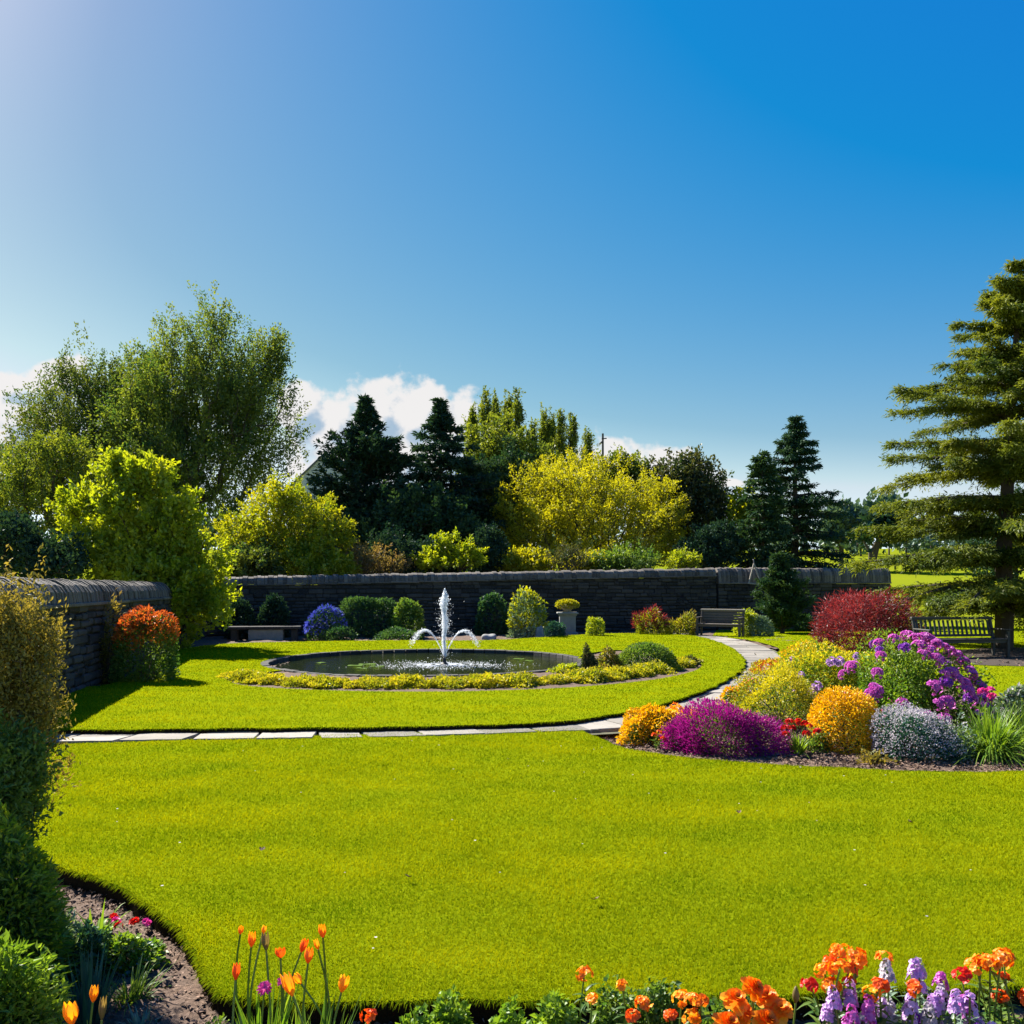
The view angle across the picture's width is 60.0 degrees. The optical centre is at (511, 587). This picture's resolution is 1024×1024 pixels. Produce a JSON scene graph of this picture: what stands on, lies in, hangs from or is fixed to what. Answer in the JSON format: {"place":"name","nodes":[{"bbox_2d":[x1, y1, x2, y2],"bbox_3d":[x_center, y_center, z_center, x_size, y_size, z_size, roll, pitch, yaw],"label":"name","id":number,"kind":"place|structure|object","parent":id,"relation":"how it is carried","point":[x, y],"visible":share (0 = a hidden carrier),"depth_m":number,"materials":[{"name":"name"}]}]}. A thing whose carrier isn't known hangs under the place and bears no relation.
{"place":"outdoors","nodes":[
{"label":"outdoors","id":0,"kind":"place"},
{"bbox_2d":[96,645,289,685],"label":"side bed soil","id":1,"kind":"structure","parent":0,"point":[201,645],"depth_m":18.77,"materials":[{"name":"brown soil"}]},
{"bbox_2d":[97,587,135,684],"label":"spiky shrub","id":2,"kind":"object","parent":1,"relation":"on","point":[109,653],"visible":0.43,"depth_m":15.33,"materials":[{"name":"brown plant"}]},
{"bbox_2d":[43,446,243,648],"bbox_3d":[-9.725,-0.849,23.258,5.308,5.712,3.010,0,0,0],"label":"leafy shrub","id":3,"kind":"object","parent":1,"relation":"on","point":[149,540],"visible":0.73,"depth_m":22.97,"materials":[{"name":"green plant"}]},
{"bbox_2d":[108,604,180,683],"bbox_3d":[-6.311,1.007,15.268,1.261,1.456,1.039,0,0,0],"label":"flame bush","id":4,"kind":"object","parent":1,"relation":"on","point":[141,623],"visible":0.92,"depth_m":15.02,"materials":[{"name":"orange plant"}]},
{"bbox_2d":[345,536,416,573],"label":"flowering shrub","id":5,"kind":"object","parent":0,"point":[369,560],"visible":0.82,"depth_m":33.77,"materials":[{"name":"brown plant"}]},
{"bbox_2d":[34,633,746,734],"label":"island lawn","id":6,"kind":"structure","parent":0,"point":[328,724],"depth_m":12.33,"materials":[{"name":"green plant"}]},
{"bbox_2d":[35,633,780,743],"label":"stone path","id":7,"kind":"structure","parent":0,"point":[750,652],"depth_m":10.04,"materials":[{"name":"grey stone"}]},
{"bbox_2d":[261,649,581,677],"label":"pond","id":8,"kind":"structure","parent":0,"point":[336,663],"depth_m":19.79,"materials":[{"name":"liquid"}]},
{"bbox_2d":[366,588,527,669],"bbox_3d":[-1.644,0.998,19.283,4.404,1.964,3.388,0,0,16],"label":"fountain","id":9,"kind":"object","parent":8,"relation":"in","point":[443,603],"visible":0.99,"depth_m":19.17,"materials":[{"name":"white liquid"}]},
{"bbox_2d":[409,526,489,572],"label":"bush","id":10,"kind":"object","parent":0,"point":[461,559],"visible":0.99,"depth_m":34.40,"materials":[{"name":"green plant"}]},
{"bbox_2d":[232,651,700,691],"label":"pond bed soil","id":11,"kind":"structure","parent":0,"point":[289,674],"depth_m":14.59,"materials":[{"name":"brown soil"}]},
{"bbox_2d":[619,641,678,667],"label":"dome bush","id":12,"kind":"object","parent":11,"relation":"on","point":[632,654],"visible":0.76,"depth_m":17.37,"materials":[{"name":"green plant"}]},
{"bbox_2d":[191,630,802,648],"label":"wall bed soil","id":13,"kind":"structure","parent":0,"point":[214,640],"depth_m":28.63,"materials":[{"name":"brown soil"}]},
{"bbox_2d":[222,597,255,639],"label":"columnar shrub","id":14,"kind":"object","parent":13,"relation":"on","point":[243,608],"visible":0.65,"depth_m":28.75,"materials":[{"name":"green plant"}]},
{"bbox_2d":[210,537,291,577],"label":"hedge shrub","id":15,"kind":"object","parent":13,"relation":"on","point":[251,559],"visible":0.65,"depth_m":31.82,"materials":[{"name":"green plant"}]},
{"bbox_2d":[227,626,300,640],"bbox_3d":[-7.797,1.474,28.000,2.200,0.478,0.550,0,0,-8],"label":"stone bench","id":16,"kind":"object","parent":13,"relation":"on","point":[273,633],"visible":0.8,"depth_m":27.80,"materials":[{"name":"grey stone"}]},
{"bbox_2d":[255,592,291,637],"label":"columnar shrub","id":17,"kind":"object","parent":13,"relation":"on","point":[274,606],"visible":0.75,"depth_m":28.92,"materials":[{"name":"green plant"}]},
{"bbox_2d":[201,468,360,563],"bbox_3d":[-8.802,-1.491,34.372,6.058,6.282,4.432,0,0,0],"label":"broadleaf tree","id":18,"kind":"object","parent":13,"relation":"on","point":[321,527],"visible":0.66,"depth_m":33.47,"materials":[{"name":"green plant"}]},
{"bbox_2d":[270,540,363,584],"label":"hedge shrub","id":19,"kind":"object","parent":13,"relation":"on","point":[320,563],"visible":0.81,"depth_m":32.54,"materials":[{"name":"green plant"}]},
{"bbox_2d":[302,603,347,640],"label":"blue flower bush","id":20,"kind":"object","parent":13,"relation":"on","point":[325,611],"visible":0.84,"depth_m":27.93,"materials":[{"name":"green plant"}]},
{"bbox_2d":[338,595,395,638],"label":"clipped hedge","id":21,"kind":"object","parent":13,"relation":"on","point":[361,603],"visible":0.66,"depth_m":29.36,"materials":[{"name":"green plant"}]},
{"bbox_2d":[390,597,425,638],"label":"round bush","id":22,"kind":"object","parent":13,"relation":"on","point":[410,606],"visible":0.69,"depth_m":28.98,"materials":[{"name":"green plant"}]},
{"bbox_2d":[472,591,510,634],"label":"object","id":23,"kind":"object","parent":13,"relation":"on","point":[483,607],"depth_m":31.02,"materials":[{"name":"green plant"}]},
{"bbox_2d":[505,585,551,637],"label":"variegated shrub","id":24,"kind":"object","parent":13,"relation":"on","point":[516,623],"visible":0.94,"depth_m":29.19,"materials":[{"name":"green plant"}]},
{"bbox_2d":[545,536,593,570],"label":"bronze shrub","id":25,"kind":"object","parent":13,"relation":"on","point":[564,556],"visible":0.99,"depth_m":35.08,"materials":[{"name":"green plant"}]},
{"bbox_2d":[630,603,670,633],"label":"red tipped shrub","id":26,"kind":"object","parent":13,"relation":"on","point":[659,617],"visible":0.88,"depth_m":30.23,"materials":[{"name":"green plant"}]},
{"bbox_2d":[0,549,1023,736],"bbox_3d":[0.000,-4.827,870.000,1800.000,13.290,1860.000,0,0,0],"label":"ground","id":27,"kind":"structure","parent":0,"point":[902,579],"depth_m":99.00,"materials":[{"name":"green plant"}]},
{"bbox_2d":[0,506,96,579],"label":"hedge bush","id":28,"kind":"object","parent":27,"relation":"on","point":[21,538],"visible":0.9,"depth_m":21.85,"materials":[{"name":"green plant"}]},
{"bbox_2d":[0,422,102,538],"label":"broadleaf tree","id":29,"kind":"object","parent":27,"relation":"on","point":[58,466],"visible":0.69,"depth_m":39.45,"materials":[{"name":"green plant"}]},
{"bbox_2d":[0,321,179,569],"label":"broadleaf tree","id":30,"kind":"object","parent":27,"relation":"on","point":[86,393],"visible":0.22,"depth_m":48.53,"materials":[{"name":"green plant"}]},
{"bbox_2d":[0,576,206,704],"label":"garden wall","id":31,"kind":"structure","parent":27,"relation":"on","point":[87,601],"depth_m":14.28,"materials":[{"name":"stone"}]},
{"bbox_2d":[77,280,315,549],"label":"broadleaf tree","id":32,"kind":"object","parent":27,"relation":"on","point":[233,398],"visible":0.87,"depth_m":45.88,"materials":[{"name":"green plant"}]},
{"bbox_2d":[283,393,441,573],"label":"cypress tree","id":33,"kind":"object","parent":27,"relation":"on","point":[367,455],"visible":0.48,"depth_m":41.83,"materials":[{"name":"green plant"}]},
{"bbox_2d":[363,520,456,582],"bbox_3d":[-4.043,-0.509,35.357,4.069,4.318,2.875,0,0,0],"label":"hedge shrub","id":34,"kind":"object","parent":27,"relation":"on","point":[385,536],"visible":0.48,"depth_m":35.13,"materials":[{"name":"green plant"}]},
{"bbox_2d":[338,479,488,573],"bbox_3d":[-4.495,-1.722,40.227,7.593,6.662,4.395,0,0,0],"label":"broadleaf tree","id":35,"kind":"object","parent":27,"relation":"on","point":[420,513],"visible":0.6,"depth_m":39.40,"materials":[{"name":"green plant"}]},
{"bbox_2d":[371,397,516,581],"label":"cypress tree","id":36,"kind":"object","parent":27,"relation":"on","point":[440,422],"visible":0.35,"depth_m":42.13,"materials":[{"name":"green plant"}]},
{"bbox_2d":[206,568,716,636],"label":"garden wall","id":37,"kind":"structure","parent":27,"relation":"on","point":[611,600],"depth_m":32.19,"materials":[{"name":"stone"}]},
{"bbox_2d":[466,521,510,572],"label":"hedge shrub","id":38,"kind":"object","parent":27,"relation":"on","point":[491,538],"visible":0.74,"depth_m":35.55,"materials":[{"name":"green plant"}]},
{"bbox_2d":[445,435,537,571],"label":"broadleaf tree","id":39,"kind":"object","parent":27,"relation":"on","point":[503,462],"visible":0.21,"depth_m":43.59,"materials":[{"name":"green plant"}]},
{"bbox_2d":[453,407,561,496],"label":"broadleaf tree","id":40,"kind":"object","parent":27,"relation":"on","point":[492,441],"visible":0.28,"depth_m":51.29,"materials":[{"name":"green plant"}]},
{"bbox_2d":[49,507,997,556],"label":"wood","id":41,"kind":"object","parent":27,"relation":"on","point":[912,545],"depth_m":157.63,"materials":[{"name":"green plant"}]},
{"bbox_2d":[495,543,557,571],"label":"hedge shrub","id":42,"kind":"object","parent":27,"relation":"on","point":[520,559],"visible":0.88,"depth_m":35.60,"materials":[{"name":"yellow plant"}]},
{"bbox_2d":[486,445,694,578],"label":"willow tree","id":43,"kind":"object","parent":27,"relation":"on","point":[604,511],"visible":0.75,"depth_m":41.45,"materials":[{"name":"yellow plant"}]},
{"bbox_2d":[588,443,658,578],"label":"broadleaf tree","id":44,"kind":"object","parent":27,"relation":"on","point":[635,471],"visible":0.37,"depth_m":45.48,"materials":[{"name":"green plant"}]},
{"bbox_2d":[588,538,663,569],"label":"green shrub","id":45,"kind":"object","parent":27,"relation":"on","point":[619,558],"visible":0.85,"depth_m":35.54,"materials":[{"name":"green plant"}]},
{"bbox_2d":[639,443,745,568],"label":"broadleaf tree","id":46,"kind":"object","parent":27,"relation":"on","point":[706,497],"visible":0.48,"depth_m":44.15,"materials":[{"name":"green plant"}]},
{"bbox_2d":[672,517,748,568],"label":"hedge shrub","id":47,"kind":"object","parent":27,"relation":"on","point":[712,544],"visible":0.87,"depth_m":37.70,"materials":[{"name":"green plant"}]},
{"bbox_2d":[730,449,795,582],"bbox_3d":[10.782,-2.078,37.923,3.194,7.747,3.733,0,0,0],"label":"spruce tree","id":48,"kind":"object","parent":27,"relation":"on","point":[762,531],"visible":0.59,"depth_m":37.72,"materials":[{"name":"green plant"}]},
{"bbox_2d":[737,414,856,568],"bbox_3d":[13.004,-3.000,40.480,6.119,9.770,6.767,0,0,-36],"label":"spruce tree","id":49,"kind":"object","parent":27,"relation":"on","point":[794,449],"visible":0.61,"depth_m":40.00,"materials":[{"name":"green plant"}]},
{"bbox_2d":[715,567,891,629],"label":"garden wall","id":50,"kind":"structure","parent":27,"relation":"on","point":[733,589],"depth_m":35.03,"materials":[{"name":"stone"}]},
{"bbox_2d":[819,495,861,566],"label":"tree","id":51,"kind":"object","parent":27,"relation":"on","point":[844,525],"visible":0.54,"depth_m":110.92,"materials":[{"name":"green plant"}]},
{"bbox_2d":[845,492,913,566],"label":"tree","id":52,"kind":"object","parent":27,"relation":"on","point":[881,519],"visible":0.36,"depth_m":107.22,"materials":[{"name":"green plant"}]},
{"bbox_2d":[0,0,1023,549],"label":"sky","id":53,"kind":"structure","parent":0,"point":[677,225],"materials":[{"name":"blue"}]},
{"bbox_2d":[16,878,1023,1023],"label":"bed soil","id":54,"kind":"structure","parent":0,"point":[173,1005],"depth_m":3.84,"materials":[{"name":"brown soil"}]},
{"bbox_2d":[0,707,69,846],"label":"dark shrub","id":55,"kind":"object","parent":54,"relation":"on","point":[24,779],"visible":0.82,"depth_m":4.02,"materials":[{"name":"green plant"}]},
{"bbox_2d":[0,927,75,1023],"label":"leafy bush","id":56,"kind":"object","parent":54,"relation":"on","point":[26,995],"visible":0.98,"depth_m":3.09,"materials":[{"name":"green plant"}]},
{"bbox_2d":[0,798,83,999],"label":"leafy bush","id":57,"kind":"object","parent":54,"relation":"on","point":[33,903],"visible":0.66,"depth_m":3.69,"materials":[{"name":"green plant"}]},
{"bbox_2d":[0,543,87,815],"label":"olive shrub","id":58,"kind":"object","parent":54,"relation":"on","point":[22,657],"visible":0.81,"depth_m":4.22,"materials":[{"name":"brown plant"}]},
{"bbox_2d":[48,937,124,1023],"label":"iris plant","id":59,"kind":"object","parent":54,"relation":"on","point":[82,996],"visible":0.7,"depth_m":3.51,"materials":[{"name":"green plant"}]},
{"bbox_2d":[59,918,114,987],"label":"plant","id":60,"kind":"object","parent":54,"relation":"on","point":[94,935],"visible":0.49,"depth_m":3.92,"materials":[{"name":"green plant"}]},
{"bbox_2d":[102,912,170,976],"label":"geranium","id":61,"kind":"object","parent":54,"relation":"on","point":[129,946],"visible":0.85,"depth_m":4.01,"materials":[{"name":"green plant"}]},
{"bbox_2d":[104,949,177,1017],"bbox_3d":[-1.611,1.683,3.800,0.528,0.213,0.424,0,0,36],"label":"grass tuft","id":62,"kind":"object","parent":54,"relation":"on","point":[137,989],"visible":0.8,"depth_m":3.74,"materials":[{"name":"green plant"}]},
{"bbox_2d":[211,926,317,1023],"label":"tulip","id":63,"kind":"object","parent":54,"relation":"on","point":[276,1020],"depth_m":3.07,"materials":[{"name":"plant"}]},
{"bbox_2d":[427,984,473,1023],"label":"green clump","id":64,"kind":"object","parent":54,"relation":"on","point":[446,1013],"visible":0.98,"depth_m":3.18,"materials":[{"name":"green plant"}]},
{"bbox_2d":[488,994,531,1023],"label":"green clump","id":65,"kind":"object","parent":54,"relation":"on","point":[505,1018],"visible":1,"depth_m":3.08,"materials":[{"name":"green plant"}]},
{"bbox_2d":[528,989,578,1023],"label":"green clump","id":66,"kind":"object","parent":54,"relation":"on","point":[551,1013],"visible":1,"depth_m":3.14,"materials":[{"name":"green plant"}]},
{"bbox_2d":[574,965,601,1023],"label":"wallflower","id":67,"kind":"object","parent":54,"relation":"on","point":[591,997],"visible":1,"depth_m":3.13,"materials":[{"name":"orange plant"}]},
{"bbox_2d":[588,974,640,1023],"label":"green clump","id":68,"kind":"object","parent":54,"relation":"on","point":[606,1016],"visible":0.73,"depth_m":3.17,"materials":[{"name":"green plant"}]},
{"bbox_2d":[613,978,653,1023],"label":"wallflower","id":69,"kind":"object","parent":54,"relation":"on","point":[643,1002],"visible":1,"depth_m":2.98,"materials":[{"name":"orange plant"}]},
{"bbox_2d":[621,976,688,1023],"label":"green clump","id":70,"kind":"object","parent":54,"relation":"on","point":[659,998],"visible":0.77,"depth_m":3.19,"materials":[{"name":"green plant"}]},
{"bbox_2d":[663,989,711,1023],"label":"wallflower","id":71,"kind":"object","parent":54,"relation":"on","point":[695,1016],"visible":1,"depth_m":2.92,"materials":[{"name":"orange plant"}]},
{"bbox_2d":[712,976,793,1023],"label":"ruffled flower","id":72,"kind":"object","parent":54,"relation":"on","point":[775,1010],"visible":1,"depth_m":2.89,"materials":[{"name":"orange plant"}]},
{"bbox_2d":[798,943,867,1023],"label":"wallflower","id":73,"kind":"object","parent":54,"relation":"on","point":[832,963],"visible":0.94,"depth_m":3.01,"materials":[{"name":"orange plant"}]},
{"bbox_2d":[820,978,876,1023],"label":"stock flower","id":74,"kind":"object","parent":54,"relation":"on","point":[866,1016],"visible":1,"depth_m":2.92,"materials":[{"name":"purple plant"}]},
{"bbox_2d":[862,976,922,1023],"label":"wallflower","id":75,"kind":"object","parent":54,"relation":"on","point":[877,985],"visible":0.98,"depth_m":2.92,"materials":[{"name":"orange plant"}]},
{"bbox_2d":[874,958,924,1023],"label":"stock flower","id":76,"kind":"object","parent":54,"relation":"on","point":[886,971],"visible":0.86,"depth_m":2.99,"materials":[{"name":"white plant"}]},
{"bbox_2d":[896,956,949,1023],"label":"stock flower","id":77,"kind":"object","parent":54,"relation":"on","point":[916,969],"visible":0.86,"depth_m":3.06,"materials":[{"name":"purple plant"}]},
{"bbox_2d":[925,983,995,1023],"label":"stock flower","id":78,"kind":"object","parent":54,"relation":"on","point":[961,1007],"visible":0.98,"depth_m":2.89,"materials":[{"name":"purple plant"}]},
{"bbox_2d":[951,947,1023,1023],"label":"wallflower","id":79,"kind":"object","parent":54,"relation":"on","point":[1001,960],"visible":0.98,"depth_m":2.97,"materials":[{"name":"orange plant"}]},
{"bbox_2d":[18,727,1023,1023],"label":"front lawn","id":80,"kind":"structure","parent":0,"point":[478,1012],"depth_m":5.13,"materials":[{"name":"green plant"}]},
{"bbox_2d":[597,681,1023,771],"bbox_3d":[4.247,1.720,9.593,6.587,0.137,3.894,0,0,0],"label":"border mulch","id":81,"kind":"object","parent":0,"point":[950,765],"visible":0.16,"depth_m":8.84,"materials":[{"name":"brown soil"}]},
{"bbox_2d":[615,702,687,745],"bbox_3d":[1.580,1.533,9.962,0.896,0.508,0.741,0,0,0],"label":"orange mound","id":82,"kind":"object","parent":81,"relation":"on","point":[638,724],"visible":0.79,"depth_m":9.84,"materials":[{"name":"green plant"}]},
{"bbox_2d":[657,715,709,751],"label":"heather clump","id":83,"kind":"object","parent":81,"relation":"on","point":[670,737],"visible":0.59,"depth_m":9.42,"materials":[{"name":"purple plant"}]},
{"bbox_2d":[673,695,796,758],"bbox_3d":[2.347,1.465,9.362,1.334,0.646,1.012,0,0,0],"label":"heather clump","id":84,"kind":"object","parent":81,"relation":"on","point":[733,724],"visible":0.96,"depth_m":9.20,"materials":[{"name":"purple plant"}]},
{"bbox_2d":[729,656,832,728],"bbox_3d":[3.374,1.324,11.214,1.319,0.905,1.168,0,0,0],"label":"lime heath","id":85,"kind":"object","parent":81,"relation":"on","point":[795,688],"visible":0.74,"depth_m":11.10,"materials":[{"name":"yellow plant"}]},
{"bbox_2d":[780,718,821,755],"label":"red flower plant","id":86,"kind":"object","parent":81,"relation":"on","point":[799,746],"visible":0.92,"depth_m":9.15,"materials":[{"name":"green plant"}]},
{"bbox_2d":[769,636,904,718],"bbox_3d":[4.421,1.222,12.191,1.809,1.090,1.726,0,0,-28],"label":"leafy shrub","id":87,"kind":"object","parent":81,"relation":"on","point":[818,662],"visible":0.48,"depth_m":11.92,"materials":[{"name":"yellow plant"}]},
{"bbox_2d":[805,684,884,756],"bbox_3d":[3.556,1.417,9.491,0.822,0.739,0.766,0,0,0],"label":"gold ball","id":88,"kind":"object","parent":81,"relation":"on","point":[831,699],"visible":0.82,"depth_m":9.37,"materials":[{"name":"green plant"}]},
{"bbox_2d":[832,627,1000,737],"bbox_3d":[4.823,1.136,10.612,1.716,1.282,1.681,0,0,-44],"label":"purple flower shrub","id":89,"kind":"object","parent":81,"relation":"on","point":[921,683],"visible":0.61,"depth_m":10.46,"materials":[{"name":"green plant"}]},
{"bbox_2d":[867,701,970,762],"bbox_3d":[4.108,1.484,9.086,0.890,0.605,0.834,0,0,0],"label":"silver bush","id":90,"kind":"object","parent":81,"relation":"on","point":[900,737],"visible":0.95,"depth_m":8.95,"materials":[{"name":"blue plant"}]},
{"bbox_2d":[932,712,980,760],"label":"filler plant","id":91,"kind":"object","parent":81,"relation":"on","point":[960,740],"visible":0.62,"depth_m":8.91,"materials":[{"name":"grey plant"}]},
{"bbox_2d":[928,696,1023,769],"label":"tall grass","id":92,"kind":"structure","parent":81,"relation":"on","point":[997,742],"depth_m":8.85,"materials":[{"name":"green plant"}]},
{"bbox_2d":[713,626,1023,720],"bbox_3d":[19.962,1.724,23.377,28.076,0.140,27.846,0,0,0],"label":"lawn","id":93,"kind":"structure","parent":0,"point":[730,635],"depth_m":25.60,"materials":[{"name":"green plant"}]},
{"bbox_2d":[696,609,745,636],"bbox_3d":[7.057,1.220,30.035,1.520,0.940,0.760,0,0,28],"label":"garden bench","id":94,"kind":"object","parent":93,"relation":"on","point":[708,622],"visible":0.95,"depth_m":30.11,"materials":[{"name":"brown wood"}]},
{"bbox_2d":[750,550,818,632],"bbox_3d":[9.709,0.161,32.028,2.399,3.044,1.988,0,0,-30],"label":"dwarf conifer","id":95,"kind":"object","parent":93,"relation":"on","point":[780,584],"visible":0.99,"depth_m":31.68,"materials":[{"name":"green plant"}]},
{"bbox_2d":[807,586,924,654],"bbox_3d":[8.995,0.855,22.344,2.884,1.845,2.556,0,0,0],"label":"weeping maple","id":96,"kind":"object","parent":93,"relation":"on","point":[870,607],"visible":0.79,"depth_m":22.03,"materials":[{"name":"red plant"}]},
{"bbox_2d":[933,647,1023,665],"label":"cedar bed soil","id":97,"kind":"structure","parent":93,"relation":"on","point":[991,660],"depth_m":21.02,"materials":[{"name":"brown soil"}]},
{"bbox_2d":[835,257,1023,647],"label":"cedar tree","id":98,"kind":"object","parent":97,"relation":"on","point":[999,462],"visible":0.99,"depth_m":23.65,"materials":[{"name":"green plant"}]},
{"bbox_2d":[910,616,1011,656],"bbox_3d":[10.574,1.185,20.931,2.120,0.950,0.742,0,0,-9],"label":"garden bench","id":99,"kind":"object","parent":97,"relation":"on","point":[992,640],"visible":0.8,"depth_m":21.13,"materials":[{"name":"brown wood"}]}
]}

